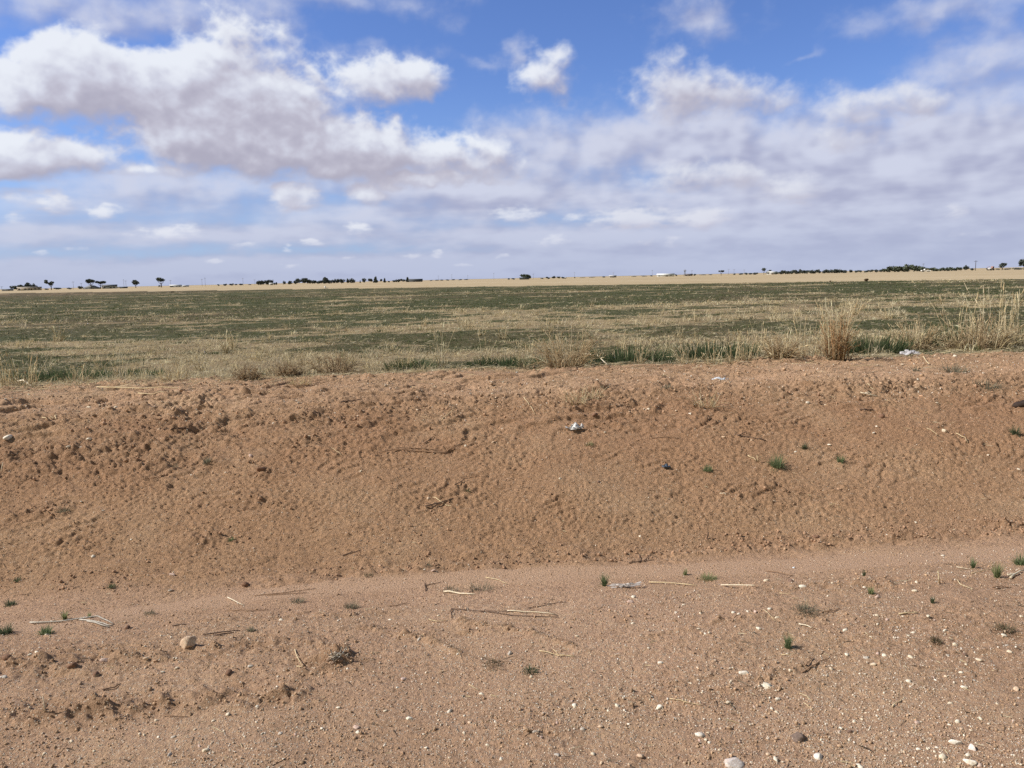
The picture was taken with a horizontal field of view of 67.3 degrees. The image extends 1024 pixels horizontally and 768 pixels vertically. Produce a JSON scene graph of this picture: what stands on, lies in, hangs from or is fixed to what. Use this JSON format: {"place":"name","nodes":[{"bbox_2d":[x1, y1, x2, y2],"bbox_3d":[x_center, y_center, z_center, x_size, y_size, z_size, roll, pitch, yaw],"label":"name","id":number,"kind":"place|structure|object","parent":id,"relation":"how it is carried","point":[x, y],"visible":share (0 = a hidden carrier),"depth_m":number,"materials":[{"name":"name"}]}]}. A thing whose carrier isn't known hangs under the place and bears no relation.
{"place":"outdoors","nodes":[
{"label":"outdoors","id":0,"kind":"place"},
{"bbox_2d":[0,0,1023,288],"bbox_3d":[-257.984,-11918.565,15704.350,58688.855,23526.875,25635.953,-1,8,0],"label":"sky","id":1,"kind":"structure","parent":0,"point":[190,142],"depth_m":26968.17,"materials":[{"name":"blue"}]},
{"bbox_2d":[0,351,1023,627],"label":"ditch bank","id":2,"kind":"structure","parent":0,"point":[786,515],"depth_m":5.46,"materials":[{"name":"red soil"}]},
{"bbox_2d":[0,357,15,386],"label":"grass tussock","id":3,"kind":"object","parent":2,"relation":"on","point":[4,380],"depth_m":8.11,"materials":[{"name":"plant"}]},
{"bbox_2d":[4,599,18,606],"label":"weed","id":4,"kind":"object","parent":2,"relation":"on","point":[8,603],"visible":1,"depth_m":4.20,"materials":[{"name":"green plant"}]},
{"bbox_2d":[0,352,58,385],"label":"grass tussock","id":5,"kind":"object","parent":2,"relation":"on","point":[30,376],"depth_m":8.15,"materials":[{"name":"plant"}]},
{"bbox_2d":[59,610,70,619],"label":"weed","id":6,"kind":"object","parent":2,"relation":"on","point":[64,617],"visible":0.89,"depth_m":3.92,"materials":[{"name":"green plant"}]},
{"bbox_2d":[29,615,112,626],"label":"twig","id":7,"kind":"object","parent":2,"relation":"on","point":[93,621],"visible":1,"depth_m":3.86,"materials":[{"name":"wood"}]},
{"bbox_2d":[59,362,93,383],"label":"grass tussock","id":8,"kind":"object","parent":2,"relation":"on","point":[88,378],"depth_m":8.30,"materials":[{"name":"plant"}]},
{"bbox_2d":[97,386,195,388],"bbox_3d":[-3.550,0.035,7.426,1.086,0.025,0.043,0,8,12],"label":"straw","id":9,"kind":"object","parent":2,"relation":"on","point":[133,387],"visible":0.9,"depth_m":7.44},
{"bbox_2d":[157,359,193,380],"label":"grass tussock","id":10,"kind":"object","parent":2,"relation":"on","point":[168,377],"depth_m":8.12,"materials":[{"name":"plant"}]},
{"bbox_2d":[202,456,212,465],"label":"weed","id":11,"kind":"object","parent":2,"relation":"on","point":[206,461],"visible":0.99,"depth_m":5.58,"materials":[{"name":"green plant"}]},
{"bbox_2d":[231,363,268,380],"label":"dry bush","id":12,"kind":"object","parent":2,"relation":"on","point":[244,375],"visible":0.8,"depth_m":8.14,"materials":[{"name":"plant"}]},
{"bbox_2d":[254,588,315,595],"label":"twig","id":13,"kind":"object","parent":2,"relation":"on","point":[283,592],"visible":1,"depth_m":4.26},
{"bbox_2d":[267,357,310,376],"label":"dry bush","id":14,"kind":"object","parent":2,"relation":"on","point":[290,371],"visible":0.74,"depth_m":8.56,"materials":[{"name":"plant"}]},
{"bbox_2d":[284,370,315,385],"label":"grass tussock","id":15,"kind":"object","parent":2,"relation":"on","point":[303,382],"depth_m":7.46,"materials":[{"name":"plant"}]},
{"bbox_2d":[378,444,459,453],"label":"twig","id":16,"kind":"object","parent":2,"relation":"on","point":[401,448],"visible":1,"depth_m":5.81,"materials":[{"name":"wood"}]},
{"bbox_2d":[425,498,452,508],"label":"twig","id":17,"kind":"object","parent":2,"relation":"on","point":[438,503],"visible":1,"depth_m":5.20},
{"bbox_2d":[443,590,474,594],"bbox_3d":[-0.287,1.130,4.157,0.218,0.041,0.015,4,10,35],"label":"straw","id":18,"kind":"object","parent":2,"relation":"on","point":[458,592],"visible":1,"depth_m":4.16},
{"bbox_2d":[460,577,493,592],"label":"weed","id":19,"kind":"object","parent":2,"relation":"on","point":[475,589],"visible":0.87,"depth_m":4.23,"materials":[{"name":"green plant"}]},
{"bbox_2d":[0,350,1023,767],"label":"soil crumbs","id":20,"kind":"object","parent":2,"relation":"on","point":[740,538],"visible":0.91,"depth_m":4.25,"materials":[{"name":"soil"}]},
{"bbox_2d":[0,352,1023,767],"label":"straw litter","id":21,"kind":"object","parent":2,"relation":"on","point":[548,610],"visible":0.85,"depth_m":3.53,"materials":[{"name":"plant"}]},
{"bbox_2d":[507,340,533,366],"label":"grass tussock","id":22,"kind":"object","parent":2,"relation":"on","point":[519,358],"depth_m":9.46,"materials":[{"name":"plant"}]},
{"bbox_2d":[520,326,606,369],"bbox_3d":[0.606,-0.431,8.632,1.074,0.527,0.979,-1,8,0],"label":"dry bush","id":23,"kind":"object","parent":2,"relation":"on","point":[564,362],"visible":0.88,"depth_m":8.63,"materials":[{"name":"plant"}]},
{"bbox_2d":[565,422,583,429],"bbox_3d":[0.501,0.335,6.134,0.150,0.060,0.109,-7,10,-38],"label":"plastic scrap","id":24,"kind":"object","parent":2,"relation":"on","point":[575,426],"visible":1,"depth_m":6.11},
{"bbox_2d":[560,383,598,405],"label":"grass tussock","id":25,"kind":"object","parent":2,"relation":"on","point":[582,400],"depth_m":6.55,"materials":[{"name":"plant"}]},
{"bbox_2d":[578,385,608,398],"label":"grass tussock","id":26,"kind":"object","parent":2,"relation":"on","point":[597,396],"depth_m":6.76,"materials":[{"name":"plant"}]},
{"bbox_2d":[598,572,608,586],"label":"weed","id":27,"kind":"object","parent":2,"relation":"on","point":[604,582],"visible":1,"depth_m":4.19,"materials":[{"name":"green plant"}]},
{"bbox_2d":[609,581,642,587],"bbox_3d":[0.606,1.078,4.130,0.200,0.022,0.049,-2,8,-9],"label":"plastic film","id":28,"kind":"object","parent":2,"relation":"on","point":[626,585],"visible":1,"depth_m":4.12,"materials":[{"name":"plastic"}]},
{"bbox_2d":[627,340,650,364],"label":"grass tussock","id":29,"kind":"object","parent":2,"relation":"on","point":[643,361],"depth_m":8.69,"materials":[{"name":"plant"}]},
{"bbox_2d":[649,581,696,585],"bbox_3d":[0.872,1.086,4.183,0.268,0.037,0.009,3,9,29],"label":"straw","id":30,"kind":"object","parent":2,"relation":"on","point":[671,582],"visible":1,"depth_m":4.18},
{"bbox_2d":[667,339,705,364],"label":"grass tussock","id":31,"kind":"object","parent":2,"relation":"on","point":[682,361],"depth_m":8.63,"materials":[{"name":"plant"}]},
{"bbox_2d":[690,390,726,408],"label":"grass tussock","id":32,"kind":"object","parent":2,"relation":"on","point":[699,403],"depth_m":6.52,"materials":[{"name":"plant"}]},
{"bbox_2d":[700,570,716,581],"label":"weed","id":33,"kind":"object","parent":2,"relation":"on","point":[708,578],"visible":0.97,"depth_m":4.29,"materials":[{"name":"green plant"}]},
{"bbox_2d":[701,340,730,364],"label":"grass tussock","id":34,"kind":"object","parent":2,"relation":"on","point":[708,359],"depth_m":8.54,"materials":[{"name":"plant"}]},
{"bbox_2d":[718,333,743,364],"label":"grass tussock","id":35,"kind":"object","parent":2,"relation":"on","point":[729,361],"depth_m":8.61,"materials":[{"name":"plant"}]},
{"bbox_2d":[733,329,761,360],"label":"grass tussock","id":36,"kind":"object","parent":2,"relation":"on","point":[745,356],"depth_m":8.72,"materials":[{"name":"plant"}]},
{"bbox_2d":[762,455,788,468],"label":"weed","id":37,"kind":"object","parent":2,"relation":"on","point":[776,464],"visible":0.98,"depth_m":5.69,"materials":[{"name":"green plant"}]},
{"bbox_2d":[751,330,813,360],"bbox_3d":[3.062,-0.444,8.703,0.670,0.335,0.676,4,10,35],"label":"dry bush","id":38,"kind":"object","parent":2,"relation":"on","point":[779,352],"visible":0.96,"depth_m":8.69,"materials":[{"name":"plant"}]},
{"bbox_2d":[779,309,828,356],"bbox_3d":[3.415,-0.586,8.989,0.619,0.578,0.517,-4,8,-18],"label":"grass tussock","id":39,"kind":"object","parent":2,"relation":"on","point":[804,352],"depth_m":9.02,"materials":[{"name":"plant"}]},
{"bbox_2d":[810,316,832,356],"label":"grass tussock","id":40,"kind":"object","parent":2,"relation":"on","point":[821,343],"depth_m":8.90,"materials":[{"name":"plant"}]},
{"bbox_2d":[833,455,846,462],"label":"weed","id":41,"kind":"object","parent":2,"relation":"on","point":[840,460],"visible":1,"depth_m":5.79,"materials":[{"name":"green plant"}]},
{"bbox_2d":[812,298,869,360],"bbox_3d":[3.757,-0.632,8.700,0.752,0.721,0.578,-8,10,-41],"label":"tussock","id":42,"kind":"object","parent":2,"relation":"on","point":[836,348],"visible":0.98,"depth_m":8.63,"materials":[{"name":"plant"}]},
{"bbox_2d":[900,349,918,355],"bbox_3d":[4.802,-0.372,9.265,0.284,0.087,0.110,-2,8,-6],"label":"plastic scrap","id":43,"kind":"object","parent":2,"relation":"on","point":[906,352],"visible":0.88,"depth_m":9.25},
{"bbox_2d":[933,363,974,372],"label":"weed","id":44,"kind":"object","parent":2,"relation":"on","point":[953,368],"visible":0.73,"depth_m":7.72,"materials":[{"name":"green plant"}]},
{"bbox_2d":[973,378,1004,388],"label":"weed","id":45,"kind":"object","parent":2,"relation":"on","point":[982,386],"visible":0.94,"depth_m":7.03,"materials":[{"name":"green plant"}]},
{"bbox_2d":[1008,424,1022,437],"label":"weed","id":46,"kind":"object","parent":2,"relation":"on","point":[1013,431],"visible":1,"depth_m":6.18,"materials":[{"name":"green plant"}]},
{"bbox_2d":[1012,400,1023,406],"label":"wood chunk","id":47,"kind":"object","parent":2,"relation":"on","point":[1019,404],"visible":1,"depth_m":6.64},
{"bbox_2d":[0,564,1023,767],"bbox_3d":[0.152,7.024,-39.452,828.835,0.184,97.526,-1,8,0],"label":"dirt verge","id":48,"kind":"structure","parent":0,"point":[146,750],"depth_m":3.05,"materials":[{"name":"red soil"}]},
{"bbox_2d":[0,623,14,634],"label":"weed","id":49,"kind":"object","parent":48,"relation":"on","point":[8,630],"visible":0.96,"depth_m":3.69,"materials":[{"name":"green plant"}]},
{"bbox_2d":[37,623,55,634],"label":"weed","id":50,"kind":"object","parent":48,"relation":"on","point":[46,631],"visible":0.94,"depth_m":3.68,"materials":[{"name":"green plant"}]},
{"bbox_2d":[67,662,77,668],"bbox_3d":[-1.823,1.168,3.190,0.036,0.030,0.037,-9,-4,20],"label":"clod","id":51,"kind":"object","parent":48,"relation":"on","point":[72,664],"visible":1,"depth_m":3.18,"materials":[{"name":"soil"}]},
{"bbox_2d":[180,636,196,648],"bbox_3d":[-1.416,1.137,3.377,0.055,0.065,0.064,6,11,42],"label":"stone","id":52,"kind":"object","parent":48,"relation":"on","point":[186,642],"visible":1,"depth_m":3.36,"materials":[{"name":"stone"}]},
{"bbox_2d":[202,630,239,635],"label":"twig","id":53,"kind":"object","parent":48,"relation":"on","point":[221,632],"visible":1,"depth_m":3.50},
{"bbox_2d":[326,647,348,664],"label":"root clump","id":54,"kind":"object","parent":48,"relation":"on","point":[334,657],"visible":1,"depth_m":3.17,"materials":[{"name":"plant"}]},
{"bbox_2d":[343,599,361,609],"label":"weed","id":55,"kind":"object","parent":48,"relation":"on","point":[351,607],"visible":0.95,"depth_m":3.92,"materials":[{"name":"green plant"}]},
{"bbox_2d":[480,655,501,673],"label":"weed","id":56,"kind":"object","parent":48,"relation":"on","point":[494,660],"visible":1,"depth_m":3.18,"materials":[{"name":"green plant"}]},
{"bbox_2d":[450,608,551,617],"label":"twig","id":57,"kind":"object","parent":48,"relation":"on","point":[494,612],"visible":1,"depth_m":3.67,"materials":[{"name":"wood"}]},
{"bbox_2d":[520,663,538,674],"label":"weed","id":58,"kind":"object","parent":48,"relation":"on","point":[529,669],"visible":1,"depth_m":3.12,"materials":[{"name":"green plant"}]},
{"bbox_2d":[507,610,555,614],"bbox_3d":[0.093,1.082,3.648,0.241,0.016,0.010,1,8,16],"label":"straw","id":59,"kind":"object","parent":48,"relation":"on","point":[530,611],"visible":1,"depth_m":3.65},
{"bbox_2d":[539,649,574,656],"bbox_3d":[0.194,1.140,3.259,0.159,0.010,0.041,3,9,26],"label":"straw","id":60,"kind":"object","parent":48,"relation":"on","point":[559,654],"visible":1,"depth_m":3.24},
{"bbox_2d":[724,757,743,767],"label":"stone","id":61,"kind":"object","parent":48,"relation":"on","point":[733,762],"visible":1,"depth_m":2.50,"materials":[{"name":"stone"}]},
{"bbox_2d":[721,584,754,585],"bbox_3d":[1.173,1.044,3.995,0.011,0.071,0.212,-7,10,-36],"label":"straw","id":62,"kind":"object","parent":48,"relation":"on","point":[735,585],"visible":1,"depth_m":4.01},
{"bbox_2d":[761,682,772,688],"bbox_3d":[0.976,1.174,2.987,0.072,0.014,0.050,-9,13,18],"label":"stone","id":63,"kind":"object","parent":48,"relation":"on","point":[765,684],"visible":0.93,"depth_m":2.98,"materials":[{"name":"stone"}]},
{"bbox_2d":[782,631,793,650],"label":"weed","id":64,"kind":"object","parent":48,"relation":"on","point":[788,642],"visible":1,"depth_m":3.24,"materials":[{"name":"green plant"}]},
{"bbox_2d":[791,732,804,742],"bbox_3d":[0.988,1.224,2.656,0.043,0.033,0.044,-4,8,-16],"label":"stone","id":65,"kind":"object","parent":48,"relation":"on","point":[797,736],"visible":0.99,"depth_m":2.65,"materials":[{"name":"stone"}]},
{"bbox_2d":[792,600,822,617],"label":"weed","id":66,"kind":"object","parent":48,"relation":"on","point":[805,608],"visible":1,"depth_m":3.56,"materials":[{"name":"green plant"}]},
{"bbox_2d":[801,657,829,672],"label":"twig","id":67,"kind":"object","parent":48,"relation":"on","point":[813,664],"visible":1,"depth_m":3.12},
{"bbox_2d":[813,753,821,759],"bbox_3d":[1.016,1.237,2.549,0.028,0.022,0.026,-3,8,-11],"label":"stone","id":68,"kind":"object","parent":48,"relation":"on","point":[817,756],"visible":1,"depth_m":2.54,"materials":[{"name":"stone"}]},
{"bbox_2d":[926,633,944,645],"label":"weed","id":69,"kind":"object","parent":48,"relation":"on","point":[934,638],"visible":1,"depth_m":3.25,"materials":[{"name":"green plant"}]},
{"bbox_2d":[948,739,962,744],"bbox_3d":[1.502,1.213,2.607,0.043,0.019,0.022,-1,8,0],"label":"stone","id":70,"kind":"object","parent":48,"relation":"on","point":[952,741],"visible":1,"depth_m":2.60,"materials":[{"name":"stone"}]},
{"bbox_2d":[963,759,977,765],"bbox_3d":[1.488,1.227,2.496,0.036,0.022,0.033,-1,8,0],"label":"stone","id":71,"kind":"object","parent":48,"relation":"on","point":[971,762],"visible":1,"depth_m":2.49,"materials":[{"name":"stone"}]},
{"bbox_2d":[967,556,976,567],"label":"weed","id":72,"kind":"object","parent":48,"relation":"on","point":[973,564],"visible":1,"depth_m":4.25,"materials":[{"name":"green plant"}]},
{"bbox_2d":[991,561,1011,577],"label":"weed","id":73,"kind":"object","parent":48,"relation":"on","point":[998,571],"visible":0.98,"depth_m":4.00,"materials":[{"name":"green plant"}]},
{"bbox_2d":[986,621,1021,638],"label":"weed","id":74,"kind":"object","parent":48,"relation":"on","point":[1004,629],"visible":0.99,"depth_m":3.34,"materials":[{"name":"green plant"}]},
{"bbox_2d":[1011,552,1023,564],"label":"weed","id":75,"kind":"object","parent":48,"relation":"on","point":[1020,562],"visible":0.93,"depth_m":4.31,"materials":[{"name":"green plant"}]},
{"bbox_2d":[0,278,1023,399],"bbox_3d":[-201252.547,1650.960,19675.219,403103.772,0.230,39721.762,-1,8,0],"label":"green field","id":76,"kind":"structure","parent":0,"point":[86,308],"depth_m":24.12,"materials":[{"name":"plant"}]},
{"bbox_2d":[8,366,112,381],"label":"weed clump","id":77,"kind":"object","parent":76,"relation":"on","point":[42,376],"visible":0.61,"depth_m":9.51,"materials":[{"name":"green plant"}]},
{"bbox_2d":[51,326,72,340],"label":"grass tussock","id":78,"kind":"object","parent":76,"relation":"on","point":[54,336],"depth_m":17.20,"materials":[{"name":"plant"}]},
{"bbox_2d":[107,351,136,378],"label":"grass tussock","id":79,"kind":"object","parent":76,"relation":"on","point":[120,368],"depth_m":8.95,"materials":[{"name":"plant"}]},
{"bbox_2d":[106,367,163,377],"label":"weed clump","id":80,"kind":"object","parent":76,"relation":"on","point":[152,372],"visible":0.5,"depth_m":9.79,"materials":[{"name":"green plant"}]},
{"bbox_2d":[190,354,208,370],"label":"grass tussock","id":81,"kind":"object","parent":76,"relation":"on","point":[202,369],"depth_m":10.36,"materials":[{"name":"plant"}]},
{"bbox_2d":[211,329,230,353],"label":"grass tussock","id":82,"kind":"object","parent":76,"relation":"on","point":[222,348],"depth_m":13.28,"materials":[{"name":"plant"}]},
{"bbox_2d":[227,332,241,348],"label":"grass tussock","id":83,"kind":"object","parent":76,"relation":"on","point":[232,343],"depth_m":14.04,"materials":[{"name":"plant"}]},
{"bbox_2d":[305,347,364,374],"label":"dry bush","id":84,"kind":"object","parent":76,"relation":"on","point":[338,369],"visible":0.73,"depth_m":9.24,"materials":[{"name":"plant"}]},
{"bbox_2d":[359,355,383,372],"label":"grass tussock","id":85,"kind":"object","parent":76,"relation":"on","point":[373,368],"depth_m":9.22,"materials":[{"name":"plant"}]},
{"bbox_2d":[393,350,414,367],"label":"grass tussock","id":86,"kind":"object","parent":76,"relation":"on","point":[410,362],"depth_m":9.65,"materials":[{"name":"plant"}]},
{"bbox_2d":[381,357,441,370],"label":"weed clump","id":87,"kind":"object","parent":76,"relation":"on","point":[410,366],"visible":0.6,"depth_m":9.57,"materials":[{"name":"green plant"}]},
{"bbox_2d":[429,323,455,367],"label":"grass tussock","id":88,"kind":"object","parent":76,"relation":"on","point":[438,350],"depth_m":9.64,"materials":[{"name":"plant"}]},
{"bbox_2d":[473,333,510,364],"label":"grass tussock","id":89,"kind":"object","parent":76,"relation":"on","point":[486,352],"depth_m":9.67,"materials":[{"name":"plant"}]},
{"bbox_2d":[494,327,508,338],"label":"grass tussock","id":90,"kind":"object","parent":76,"relation":"on","point":[504,334],"depth_m":15.09,"materials":[{"name":"plant"}]},
{"bbox_2d":[464,353,550,367],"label":"weed clump","id":91,"kind":"object","parent":76,"relation":"on","point":[508,361],"visible":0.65,"depth_m":9.50,"materials":[{"name":"green plant"}]},
{"bbox_2d":[534,313,559,332],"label":"grass tussock","id":92,"kind":"object","parent":76,"relation":"on","point":[542,331],"depth_m":16.40,"materials":[{"name":"plant"}]},
{"bbox_2d":[579,342,681,364],"bbox_3d":[1.490,-0.401,9.967,1.541,0.271,0.890,-1,8,0],"label":"weed clump","id":93,"kind":"object","parent":76,"relation":"on","point":[621,357],"visible":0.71,"depth_m":9.84,"materials":[{"name":"green plant"}]},
{"bbox_2d":[671,338,762,359],"bbox_3d":[2.720,-0.468,10.287,1.435,0.271,0.853,-1,8,0],"label":"weed clump","id":94,"kind":"object","parent":76,"relation":"on","point":[698,351],"visible":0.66,"depth_m":10.21,"materials":[{"name":"green plant"}]},
{"bbox_2d":[748,316,780,349],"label":"grass tussock","id":95,"kind":"object","parent":76,"relation":"on","point":[761,336],"depth_m":11.71,"materials":[{"name":"plant"}]},
{"bbox_2d":[848,301,868,314],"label":"grass tussock","id":96,"kind":"object","parent":76,"relation":"on","point":[854,312],"depth_m":20.94,"materials":[{"name":"plant"}]},
{"bbox_2d":[841,330,915,354],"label":"weed clump","id":97,"kind":"object","parent":76,"relation":"on","point":[898,347],"visible":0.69,"depth_m":10.22,"materials":[{"name":"green plant"}]},
{"bbox_2d":[880,303,894,318],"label":"grass tussock","id":98,"kind":"object","parent":76,"relation":"on","point":[891,315],"depth_m":18.34,"materials":[{"name":"plant"}]},
{"bbox_2d":[869,314,957,350],"bbox_3d":[5.741,-0.732,10.877,1.144,0.529,1.042,-1,8,0],"label":"dry bush","id":99,"kind":"object","parent":76,"relation":"on","point":[919,344],"visible":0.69,"depth_m":10.82,"materials":[{"name":"plant"}]},
{"bbox_2d":[924,325,966,346],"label":"weed clump","id":100,"kind":"object","parent":76,"relation":"on","point":[933,342],"visible":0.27,"depth_m":11.40,"materials":[{"name":"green plant"}]},
{"bbox_2d":[920,294,988,348],"bbox_3d":[6.372,-0.900,10.953,0.980,0.817,0.663,-3,8,-15],"label":"grass tussock","id":101,"kind":"object","parent":76,"relation":"on","point":[960,317],"depth_m":10.95,"materials":[{"name":"plant"}]},
{"bbox_2d":[931,311,1023,349],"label":"dry bush","id":102,"kind":"object","parent":76,"relation":"on","point":[991,342],"visible":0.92,"depth_m":10.65,"materials":[{"name":"plant"}]},
{"bbox_2d":[955,279,1023,346],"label":"grass tussock","id":103,"kind":"object","parent":76,"relation":"on","point":[1002,313],"depth_m":10.94,"materials":[{"name":"plant"}]},
{"bbox_2d":[985,290,1023,346],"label":"grass tussock","id":104,"kind":"object","parent":76,"relation":"on","point":[1015,323],"depth_m":11.15,"materials":[{"name":"plant"}]},
{"bbox_2d":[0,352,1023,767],"bbox_3d":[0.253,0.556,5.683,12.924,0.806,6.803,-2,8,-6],"label":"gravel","id":105,"kind":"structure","parent":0,"point":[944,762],"depth_m":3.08,"materials":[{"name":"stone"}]},
{"bbox_2d":[0,267,1023,292],"bbox_3d":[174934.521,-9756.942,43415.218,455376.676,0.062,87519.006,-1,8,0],"label":"stubble field","id":106,"kind":"structure","parent":0,"point":[969,274],"depth_m":211.11,"materials":[{"name":"plant"}]},
{"bbox_2d":[17,287,41,290],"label":"farmhouse","id":107,"kind":"object","parent":106,"relation":"on","point":[27,288],"visible":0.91,"depth_m":539.18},
{"bbox_2d":[102,284,116,288],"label":"farmhouse","id":108,"kind":"object","parent":106,"relation":"on","point":[109,286],"visible":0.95,"depth_m":563.69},
{"bbox_2d":[657,273,674,276],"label":"shed","id":109,"kind":"structure","parent":106,"relation":"on","point":[666,275],"depth_m":544.49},
{"bbox_2d":[903,264,913,271],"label":"tree","id":110,"kind":"object","parent":106,"relation":"on","point":[906,267],"visible":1,"depth_m":439.73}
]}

